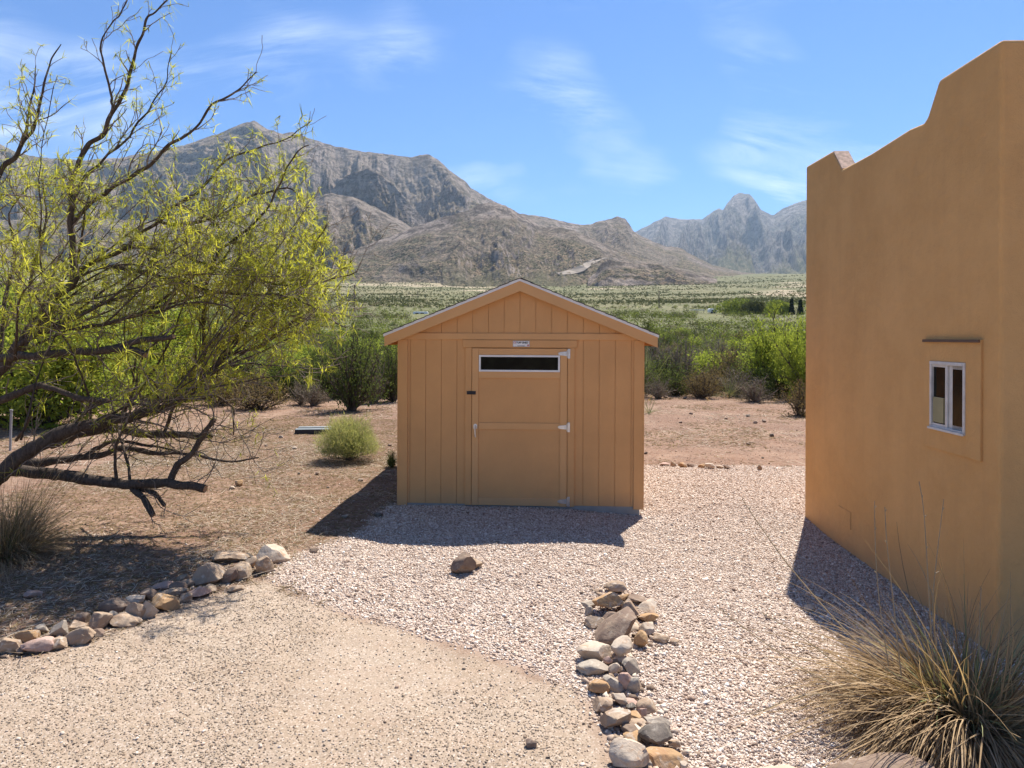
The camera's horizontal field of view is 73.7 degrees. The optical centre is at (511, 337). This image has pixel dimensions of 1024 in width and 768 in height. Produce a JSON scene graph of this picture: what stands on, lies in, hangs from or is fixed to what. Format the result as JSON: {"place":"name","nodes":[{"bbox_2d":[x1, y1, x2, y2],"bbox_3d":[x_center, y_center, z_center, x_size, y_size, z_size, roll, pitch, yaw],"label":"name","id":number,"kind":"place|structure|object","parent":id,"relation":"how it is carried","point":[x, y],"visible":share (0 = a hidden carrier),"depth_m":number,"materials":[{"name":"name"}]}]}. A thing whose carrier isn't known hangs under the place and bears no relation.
{"place":"outdoors","nodes":[
{"label":"outdoors","id":0,"kind":"place"},
{"bbox_2d":[0,121,496,225],"bbox_3d":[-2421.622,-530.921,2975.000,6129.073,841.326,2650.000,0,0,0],"label":"mountain","id":1,"kind":"structure","parent":0,"point":[430,188],"depth_m":2732.58,"materials":[{"name":"stone"}]},
{"bbox_2d":[330,169,424,227],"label":"rocky knob","id":2,"kind":"object","parent":1,"relation":"attached to","point":[372,188],"visible":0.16,"depth_m":2298.93,"materials":[{"name":"stone"}]},
{"bbox_2d":[0,578,616,767],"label":"driveway","id":3,"kind":"structure","parent":0,"point":[375,679],"depth_m":4.12,"materials":[{"name":"gravel"}]},
{"bbox_2d":[0,262,805,767],"bbox_3d":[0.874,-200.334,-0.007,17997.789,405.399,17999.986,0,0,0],"label":"ground","id":4,"kind":"structure","parent":0,"point":[710,450],"depth_m":11.95,"materials":[{"name":"soil"}]},
{"bbox_2d":[0,637,21,654],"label":"stone","id":5,"kind":"object","parent":4,"relation":"on","point":[7,645],"visible":0.87,"depth_m":4.66,"materials":[{"name":"stone"}]},
{"bbox_2d":[14,630,40,642],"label":"stone","id":6,"kind":"object","parent":4,"relation":"on","point":[25,636],"visible":0.88,"depth_m":4.84,"materials":[{"name":"stone"}]},
{"bbox_2d":[20,636,54,651],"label":"stone","id":7,"kind":"object","parent":4,"relation":"on","point":[44,644],"visible":0.96,"depth_m":4.66,"materials":[{"name":"stone"}]},
{"bbox_2d":[49,620,68,635],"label":"stone","id":8,"kind":"object","parent":4,"relation":"on","point":[61,627],"visible":0.85,"depth_m":4.92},
{"bbox_2d":[51,636,68,650],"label":"stone","id":9,"kind":"object","parent":4,"relation":"on","point":[60,642],"visible":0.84,"depth_m":4.72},
{"bbox_2d":[0,425,131,599],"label":"grass clump","id":10,"kind":"object","parent":4,"relation":"on","point":[21,537],"visible":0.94,"depth_m":6.71,"materials":[{"name":"beige"}]},
{"bbox_2d":[65,626,95,645],"bbox_3d":[-3.064,2.107,4.843,0.204,0.127,0.141,0,0,-14],"label":"stone","id":11,"kind":"object","parent":4,"relation":"on","point":[75,637],"visible":0.95,"depth_m":4.79,"materials":[{"name":"stone"}]},
{"bbox_2d":[0,261,177,429],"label":"mesquite bush","id":12,"kind":"object","parent":4,"relation":"on","point":[56,406],"visible":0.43,"depth_m":16.14,"materials":[{"name":"green plant"}]},
{"bbox_2d":[89,612,112,629],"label":"stone","id":13,"kind":"object","parent":4,"relation":"on","point":[99,620],"visible":0.84,"depth_m":5.04,"materials":[{"name":"stone"}]},
{"bbox_2d":[98,598,129,612],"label":"stone","id":14,"kind":"object","parent":4,"relation":"on","point":[118,605],"visible":0.81,"depth_m":5.36,"materials":[{"name":"stone"}]},
{"bbox_2d":[109,612,142,628],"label":"stone","id":15,"kind":"object","parent":4,"relation":"on","point":[124,620],"visible":0.96,"depth_m":5.12,"materials":[{"name":"stone"}]},
{"bbox_2d":[125,602,145,616],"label":"stone","id":16,"kind":"object","parent":4,"relation":"on","point":[136,609],"visible":0.62,"depth_m":5.23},
{"bbox_2d":[0,555,295,658],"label":"rubble","id":17,"kind":"object","parent":4,"relation":"on","point":[4,656],"visible":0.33,"depth_m":5.12,"materials":[{"name":"stone"}]},
{"bbox_2d":[142,600,158,618],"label":"stone","id":18,"kind":"object","parent":4,"relation":"on","point":[151,611],"visible":0.75,"depth_m":5.26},
{"bbox_2d":[151,593,180,610],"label":"stone","id":19,"kind":"object","parent":4,"relation":"on","point":[162,601],"visible":0.98,"depth_m":5.44,"materials":[{"name":"stone"}]},
{"bbox_2d":[97,290,250,398],"bbox_3d":[-12.174,0.182,24.008,5.338,4.157,4.474,0,0,32],"label":"mesquite bush","id":20,"kind":"object","parent":4,"relation":"on","point":[181,346],"visible":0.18,"depth_m":23.32,"materials":[{"name":"green plant"}]},
{"bbox_2d":[0,418,396,661],"bbox_3d":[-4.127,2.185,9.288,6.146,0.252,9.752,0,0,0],"label":"dry litter","id":21,"kind":"object","parent":4,"relation":"on","point":[156,569],"visible":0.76,"depth_m":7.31,"materials":[{"name":"brown"}]},
{"bbox_2d":[0,451,396,639],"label":"dirt pebbles","id":22,"kind":"object","parent":4,"relation":"on","point":[111,529],"visible":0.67,"depth_m":8.10,"materials":[{"name":"stone"}]},
{"bbox_2d":[0,0,397,535],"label":"mesquite tree","id":23,"kind":"object","parent":4,"relation":"on","point":[204,371],"visible":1,"depth_m":7.40,"materials":[{"name":"green plant"}]},
{"bbox_2d":[189,586,211,596],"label":"stone","id":24,"kind":"object","parent":4,"relation":"on","point":[199,591],"visible":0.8,"depth_m":5.72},
{"bbox_2d":[0,193,411,278],"bbox_3d":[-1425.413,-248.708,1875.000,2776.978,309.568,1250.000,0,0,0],"label":"foothill","id":25,"kind":"structure","parent":4,"relation":"on","point":[357,223],"depth_m":1738.06,"materials":[{"name":"stone"}]},
{"bbox_2d":[193,562,226,585],"bbox_3d":[-2.680,2.111,6.069,0.268,0.213,0.227,0,0,-6],"label":"stone","id":26,"kind":"object","parent":4,"relation":"on","point":[208,573],"visible":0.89,"depth_m":5.99,"materials":[{"name":"stone"}]},
{"bbox_2d":[199,372,247,406],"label":"dry shrub","id":27,"kind":"object","parent":4,"relation":"on","point":[226,397],"visible":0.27,"depth_m":21.37,"materials":[{"name":"brown plant"}]},
{"bbox_2d":[221,566,237,582],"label":"stone","id":28,"kind":"object","parent":4,"relation":"on","point":[230,574],"visible":0.94,"depth_m":6.05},
{"bbox_2d":[211,551,249,561],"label":"stone","id":29,"kind":"object","parent":4,"relation":"on","point":[222,556],"visible":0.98,"depth_m":6.58,"materials":[{"name":"stone"}]},
{"bbox_2d":[235,561,251,580],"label":"stone","id":30,"kind":"object","parent":4,"relation":"on","point":[244,569],"visible":0.76,"depth_m":6.15,"materials":[{"name":"stone"}]},
{"bbox_2d":[227,344,273,394],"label":"creosote bush","id":31,"kind":"object","parent":4,"relation":"on","point":[249,367],"visible":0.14,"depth_m":25.42,"materials":[{"name":"green plant"}]},
{"bbox_2d":[217,370,299,410],"bbox_3d":[-7.559,1.554,20.393,2.333,1.273,2.684,0,0,-22],"label":"dry shrub","id":32,"kind":"object","parent":4,"relation":"on","point":[255,404],"visible":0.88,"depth_m":20.30,"materials":[{"name":"brown plant"}]},
{"bbox_2d":[255,556,273,573],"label":"stone","id":33,"kind":"object","parent":4,"relation":"on","point":[263,564],"visible":0.93,"depth_m":6.28,"materials":[{"name":"stone"}]},
{"bbox_2d":[256,544,290,562],"bbox_3d":[-2.314,2.095,6.619,0.306,0.150,0.216,0,0,24],"label":"stone","id":34,"kind":"object","parent":4,"relation":"on","point":[275,553],"visible":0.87,"depth_m":6.58,"materials":[{"name":"stone"}]},
{"bbox_2d":[257,358,303,397],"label":"desert shrub","id":35,"kind":"object","parent":4,"relation":"on","point":[274,373],"visible":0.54,"depth_m":23.39,"materials":[{"name":"green plant"}]},
{"bbox_2d":[253,354,328,397],"bbox_3d":[-7.480,1.349,24.356,2.380,1.621,2.629,0,0,39],"label":"desert shrub","id":36,"kind":"object","parent":4,"relation":"on","point":[306,374],"visible":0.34,"depth_m":24.13,"materials":[{"name":"green plant"}]},
{"bbox_2d":[286,378,316,405],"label":"bare shrub","id":37,"kind":"object","parent":4,"relation":"on","point":[299,401],"visible":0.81,"depth_m":21.59,"materials":[{"name":"brown plant"}]},
{"bbox_2d":[289,376,335,406],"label":"bare shrub","id":38,"kind":"object","parent":4,"relation":"on","point":[313,401],"visible":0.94,"depth_m":21.32,"materials":[{"name":"brown plant"}]},
{"bbox_2d":[295,426,334,433],"bbox_3d":[-4.507,2.123,15.636,0.800,0.108,0.540,0,0,-6],"label":"plank stack","id":39,"kind":"object","parent":4,"relation":"on","point":[306,430],"visible":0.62,"depth_m":15.38,"materials":[{"name":"grey wood"}]},
{"bbox_2d":[299,337,335,388],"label":"creosote bush","id":40,"kind":"object","parent":4,"relation":"on","point":[317,356],"visible":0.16,"depth_m":24.99,"materials":[{"name":"green plant"}]},
{"bbox_2d":[306,342,352,398],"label":"desert shrub","id":41,"kind":"object","parent":4,"relation":"on","point":[323,380],"visible":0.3,"depth_m":23.60,"materials":[{"name":"green plant"}]},
{"bbox_2d":[311,410,384,464],"bbox_3d":[-2.889,1.789,12.094,1.346,1.065,1.355,0,0,0],"label":"broom shrub","id":42,"kind":"object","parent":4,"relation":"on","point":[350,447],"visible":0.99,"depth_m":11.91,"materials":[{"name":"green plant"}]},
{"bbox_2d":[306,317,396,411],"bbox_3d":[-4.737,0.807,20.287,2.526,2.864,2.189,0,0,0],"label":"creosote bush","id":43,"kind":"object","parent":4,"relation":"on","point":[351,400],"visible":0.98,"depth_m":20.13,"materials":[{"name":"green plant"}]},
{"bbox_2d":[329,323,381,376],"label":"creosote bush","id":44,"kind":"object","parent":4,"relation":"on","point":[355,339],"visible":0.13,"depth_m":25.57,"materials":[{"name":"green plant"}]},
{"bbox_2d":[360,352,394,403],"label":"bare shrub","id":45,"kind":"object","parent":4,"relation":"on","point":[375,400],"visible":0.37,"depth_m":22.36,"materials":[{"name":"green plant"}]},
{"bbox_2d":[363,341,393,395],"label":"desert shrub","id":46,"kind":"object","parent":4,"relation":"on","point":[384,355],"visible":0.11,"depth_m":24.30,"materials":[{"name":"green plant"}]},
{"bbox_2d":[377,329,397,402],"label":"creosote bush","id":47,"kind":"object","parent":4,"relation":"on","point":[392,397],"visible":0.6,"depth_m":22.71,"materials":[{"name":"green plant"}]},
{"bbox_2d":[0,263,805,307],"bbox_3d":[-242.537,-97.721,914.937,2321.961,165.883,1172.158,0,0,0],"label":"desert scrub","id":48,"kind":"object","parent":4,"relation":"on","point":[671,301],"visible":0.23,"depth_m":559.69,"materials":[{"name":"green"}]},
{"bbox_2d":[0,285,805,360],"bbox_3d":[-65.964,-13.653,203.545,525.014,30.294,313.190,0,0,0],"label":"mesquite brush","id":49,"kind":"object","parent":4,"relation":"on","point":[620,307],"visible":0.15,"depth_m":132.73,"materials":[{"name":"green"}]},
{"bbox_2d":[0,390,805,467],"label":"dark litter","id":50,"kind":"object","parent":4,"relation":"on","point":[292,417],"depth_m":15.79,"materials":[{"name":"soil"}]},
{"bbox_2d":[1,464,1023,767],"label":"gravel yard","id":51,"kind":"structure","parent":4,"relation":"on","point":[686,728],"depth_m":6.06,"materials":[{"name":"gravel"}]},
{"bbox_2d":[450,551,475,573],"bbox_3d":[-0.451,2.109,6.347,0.246,0.212,0.177,0,0,-44],"label":"stone","id":52,"kind":"object","parent":51,"relation":"on","point":[463,562],"visible":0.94,"depth_m":6.29,"materials":[{"name":"stone"}]},
{"bbox_2d":[383,278,659,515],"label":"shed","id":53,"kind":"structure","parent":51,"relation":"on","point":[521,392],"depth_m":8.80,"materials":[{"name":"paint"}]},
{"bbox_2d":[472,348,569,506],"bbox_3d":[0.111,1.156,8.778,1.265,2.030,0.096,0,0,3],"label":"door","id":54,"kind":"structure","parent":53,"relation":"in","point":[520,427],"depth_m":8.80,"materials":[{"name":"paint"}]},
{"bbox_2d":[584,616,603,629],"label":"stone","id":55,"kind":"object","parent":51,"relation":"on","point":[592,622],"visible":0.88,"depth_m":5.21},
{"bbox_2d":[588,679,609,692],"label":"stone","id":56,"kind":"object","parent":51,"relation":"on","point":[597,686],"visible":1,"depth_m":4.23,"materials":[{"name":"stone"}]},
{"bbox_2d":[592,697,612,712],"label":"stone","id":57,"kind":"object","parent":51,"relation":"on","point":[602,704],"visible":0.94,"depth_m":4.03,"materials":[{"name":"stone"}]},
{"bbox_2d":[602,674,622,692],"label":"stone","id":58,"kind":"object","parent":51,"relation":"on","point":[615,685],"visible":0.83,"depth_m":4.26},
{"bbox_2d":[594,606,636,645],"bbox_3d":[0.757,2.147,5.043,0.385,0.125,0.356,-29,8,-11],"label":"stone","id":59,"kind":"object","parent":51,"relation":"on","point":[609,630],"visible":0.89,"depth_m":4.98,"materials":[{"name":"stone"}]},
{"bbox_2d":[605,580,626,592],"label":"stone","id":60,"kind":"object","parent":51,"relation":"on","point":[615,586],"visible":1,"depth_m":5.92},
{"bbox_2d":[622,657,639,675],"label":"stone","id":61,"kind":"object","parent":51,"relation":"on","point":[630,665],"visible":0.9,"depth_m":4.50,"materials":[{"name":"stone"}]},
{"bbox_2d":[627,677,639,692],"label":"stone","id":62,"kind":"object","parent":51,"relation":"on","point":[633,686],"visible":0.94,"depth_m":4.25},
{"bbox_2d":[579,584,700,767],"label":"rubble","id":63,"kind":"object","parent":51,"relation":"on","point":[614,657],"visible":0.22,"depth_m":4.27,"materials":[{"name":"stone"}]},
{"bbox_2d":[576,659,608,675],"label":"stone","id":64,"kind":"object","parent":63,"relation":"on","point":[591,667],"visible":1,"depth_m":4.46,"materials":[{"name":"stone"}]},
{"bbox_2d":[577,640,610,660],"bbox_3d":[0.567,2.167,4.709,0.192,0.114,0.203,0,0,32],"label":"stone","id":65,"kind":"object","parent":63,"relation":"on","point":[591,649],"visible":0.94,"depth_m":4.66,"materials":[{"name":"stone"}]},
{"bbox_2d":[592,592,623,607],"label":"stone","id":66,"kind":"object","parent":63,"relation":"on","point":[610,599],"visible":0.96,"depth_m":5.45,"materials":[{"name":"stone"}]},
{"bbox_2d":[611,635,632,656],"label":"stone","id":67,"kind":"object","parent":63,"relation":"on","point":[621,645],"visible":1,"depth_m":4.64,"materials":[{"name":"stone"}]},
{"bbox_2d":[618,672,630,689],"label":"stone","id":68,"kind":"object","parent":63,"relation":"on","point":[624,678],"visible":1,"depth_m":4.27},
{"bbox_2d":[609,737,649,767],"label":"stone","id":69,"kind":"object","parent":63,"relation":"on","point":[627,753],"visible":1,"depth_m":3.48,"materials":[{"name":"stone"}]},
{"bbox_2d":[646,746,683,767],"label":"stone","id":70,"kind":"object","parent":63,"relation":"on","point":[661,757],"visible":0.93,"depth_m":3.52,"materials":[{"name":"stone"}]},
{"bbox_2d":[634,630,647,647],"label":"stone","id":71,"kind":"object","parent":51,"relation":"on","point":[641,638],"visible":1,"depth_m":4.89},
{"bbox_2d":[636,697,656,714],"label":"stone","id":72,"kind":"object","parent":51,"relation":"on","point":[648,704],"visible":0.84,"depth_m":4.04,"materials":[{"name":"stone"}]},
{"bbox_2d":[639,622,654,635],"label":"stone","id":73,"kind":"object","parent":51,"relation":"on","point":[648,628],"visible":0.76,"depth_m":5.12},
{"bbox_2d":[638,598,656,612],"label":"stone","id":74,"kind":"object","parent":51,"relation":"on","point":[649,605],"visible":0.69,"depth_m":5.63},
{"bbox_2d":[638,722,672,744],"bbox_3d":[0.780,2.144,3.715,0.192,0.074,0.144,0,0,-30],"label":"stone","id":75,"kind":"object","parent":51,"relation":"on","point":[657,733],"visible":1,"depth_m":3.67,"materials":[{"name":"stone"}]},
{"bbox_2d":[643,716,670,725],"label":"stone","id":76,"kind":"object","parent":51,"relation":"on","point":[654,719],"visible":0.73,"depth_m":3.91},
{"bbox_2d":[685,481,1023,767],"bbox_3d":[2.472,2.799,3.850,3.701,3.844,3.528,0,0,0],"label":"grass clump","id":77,"kind":"object","parent":51,"relation":"on","point":[941,716],"visible":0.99,"depth_m":4.01,"materials":[{"name":"beige plant"}]},
{"bbox_2d":[826,752,934,767],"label":"boulder","id":78,"kind":"object","parent":51,"relation":"on","point":[892,760],"visible":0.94,"depth_m":3.50,"materials":[{"name":"stone"}]},
{"bbox_2d":[599,708,630,727],"bbox_3d":[0.583,2.147,3.853,0.183,0.077,0.137,-6,-5,3],"label":"stone","id":79,"kind":"object","parent":4,"relation":"on","point":[613,717],"visible":1,"depth_m":3.83,"materials":[{"name":"stone"}]},
{"bbox_2d":[588,260,716,286],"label":"rocky mound","id":80,"kind":"object","parent":4,"relation":"on","point":[611,273],"visible":0.59,"depth_m":1110.54,"materials":[{"name":"stone"}]},
{"bbox_2d":[644,331,674,366],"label":"bare shrub","id":81,"kind":"object","parent":4,"relation":"on","point":[650,349],"visible":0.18,"depth_m":33.85,"materials":[{"name":"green plant"}]},
{"bbox_2d":[644,373,677,398],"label":"bare shrub","id":82,"kind":"object","parent":4,"relation":"on","point":[659,392],"visible":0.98,"depth_m":24.33,"materials":[{"name":"brown plant"}]},
{"bbox_2d":[644,351,693,391],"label":"creosote bush","id":83,"kind":"object","parent":4,"relation":"on","point":[656,364],"visible":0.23,"depth_m":26.88,"materials":[{"name":"green plant"}]},
{"bbox_2d":[655,363,691,395],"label":"creosote bush","id":84,"kind":"object","parent":4,"relation":"on","point":[672,384],"visible":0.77,"depth_m":25.43,"materials":[{"name":"green plant"}]},
{"bbox_2d":[650,327,713,386],"bbox_3d":[6.938,0.902,27.860,2.656,2.692,2.561,0,0,37],"label":"bare shrub","id":85,"kind":"object","parent":4,"relation":"on","point":[687,364],"visible":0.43,"depth_m":27.60,"materials":[{"name":"green plant"}]},
{"bbox_2d":[678,367,724,398],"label":"dry shrub","id":86,"kind":"object","parent":4,"relation":"on","point":[704,390],"visible":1,"depth_m":24.58,"materials":[{"name":"brown plant"}]},
{"bbox_2d":[689,351,720,378],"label":"mesquite bush","id":87,"kind":"object","parent":4,"relation":"on","point":[701,360],"visible":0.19,"depth_m":28.73,"materials":[{"name":"green plant"}]},
{"bbox_2d":[686,364,734,395],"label":"dry shrub","id":88,"kind":"object","parent":4,"relation":"on","point":[713,383],"visible":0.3,"depth_m":25.93,"materials":[{"name":"brown plant"}]},
{"bbox_2d":[687,346,742,368],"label":"mesquite bush","id":89,"kind":"object","parent":4,"relation":"on","point":[707,356],"visible":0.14,"depth_m":32.94,"materials":[{"name":"green plant"}]},
{"bbox_2d":[690,327,740,359],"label":"bare shrub","id":90,"kind":"object","parent":4,"relation":"on","point":[718,349],"visible":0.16,"depth_m":36.27,"materials":[{"name":"green plant"}]},
{"bbox_2d":[644,400,805,465],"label":"clearing pebbles","id":91,"kind":"object","parent":4,"relation":"on","point":[722,436],"visible":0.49,"depth_m":15.10,"materials":[{"name":"stone"}]},
{"bbox_2d":[705,338,747,389],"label":"dry shrub","id":92,"kind":"object","parent":4,"relation":"on","point":[728,360],"visible":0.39,"depth_m":27.85,"materials":[{"name":"green plant"}]},
{"bbox_2d":[713,297,748,313],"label":"tree","id":93,"kind":"object","parent":4,"relation":"on","point":[735,304],"visible":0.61,"depth_m":233.24,"materials":[{"name":"green plant"}]},
{"bbox_2d":[716,362,765,397],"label":"bare shrub","id":94,"kind":"object","parent":4,"relation":"on","point":[738,380],"visible":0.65,"depth_m":25.18,"materials":[{"name":"brown plant"}]},
{"bbox_2d":[724,351,770,385],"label":"creosote bush","id":95,"kind":"object","parent":4,"relation":"on","point":[739,365],"visible":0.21,"depth_m":26.46,"materials":[{"name":"green plant"}]},
{"bbox_2d":[738,300,764,313],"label":"tree","id":96,"kind":"object","parent":4,"relation":"on","point":[753,306],"visible":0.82,"depth_m":225.85,"materials":[{"name":"green plant"}]},
{"bbox_2d":[735,373,780,402],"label":"bare shrub","id":97,"kind":"object","parent":4,"relation":"on","point":[753,393],"visible":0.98,"depth_m":23.11,"materials":[{"name":"brown plant"}]},
{"bbox_2d":[740,366,800,397],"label":"desert shrub","id":98,"kind":"object","parent":4,"relation":"on","point":[773,386],"visible":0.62,"depth_m":24.61,"materials":[{"name":"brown plant"}]},
{"bbox_2d":[736,301,805,395],"bbox_3d":[10.169,0.506,26.194,2.654,3.753,3.319,0,0,44],"label":"mesquite bush","id":99,"kind":"object","parent":4,"relation":"on","point":[759,348],"visible":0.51,"depth_m":25.79,"materials":[{"name":"green plant"}]},
{"bbox_2d":[763,299,789,314],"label":"tree","id":100,"kind":"object","parent":4,"relation":"on","point":[784,308],"visible":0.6,"depth_m":218.01,"materials":[{"name":"green plant"}]},
{"bbox_2d":[765,307,805,399],"bbox_3d":[10.475,0.519,24.049,2.669,3.614,2.237,0,0,-35],"label":"mesquite bush","id":101,"kind":"object","parent":4,"relation":"on","point":[796,371],"visible":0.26,"depth_m":23.98,"materials":[{"name":"green plant"}]},
{"bbox_2d":[772,378,805,417],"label":"dry shrub","id":102,"kind":"object","parent":4,"relation":"on","point":[799,408],"visible":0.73,"depth_m":19.35,"materials":[{"name":"brown plant"}]},
{"bbox_2d":[805,40,1023,658],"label":"house","id":103,"kind":"structure","parent":4,"relation":"on","point":[914,306],"depth_m":5.88,"materials":[{"name":"paint"}]},
{"bbox_2d":[927,361,965,436],"bbox_3d":[3.586,0.491,5.626,0.049,0.579,0.506,0,0,3],"label":"window","id":104,"kind":"structure","parent":103,"relation":"in","point":[947,380],"depth_m":5.62,"materials":[{"name":"plastic"}]},
{"bbox_2d":[0,0,1023,231],"label":"sky","id":105,"kind":"structure","parent":0,"point":[581,112],"materials":[{"name":"blue"}]},
{"bbox_2d":[321,203,714,286],"bbox_3d":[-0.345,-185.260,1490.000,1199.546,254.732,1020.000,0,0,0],"label":"hill","id":106,"kind":"structure","parent":0,"point":[491,244],"depth_m":1367.96,"materials":[{"name":"stone"}]},
{"bbox_2d":[557,257,608,274],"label":"dirt road","id":107,"kind":"structure","parent":0,"point":[579,268],"depth_m":1224.67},
{"bbox_2d":[521,214,754,275],"bbox_3d":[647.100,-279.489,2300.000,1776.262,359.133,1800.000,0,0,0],"label":"ridge","id":108,"kind":"structure","parent":0,"point":[618,233],"depth_m":2310.55,"materials":[{"name":"stone"}]},
{"bbox_2d":[636,193,806,273],"bbox_3d":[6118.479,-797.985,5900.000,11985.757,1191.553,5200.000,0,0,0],"label":"mountain","id":109,"kind":"structure","parent":0,"point":[741,232],"depth_m":5185.37,"materials":[{"name":"stone"}]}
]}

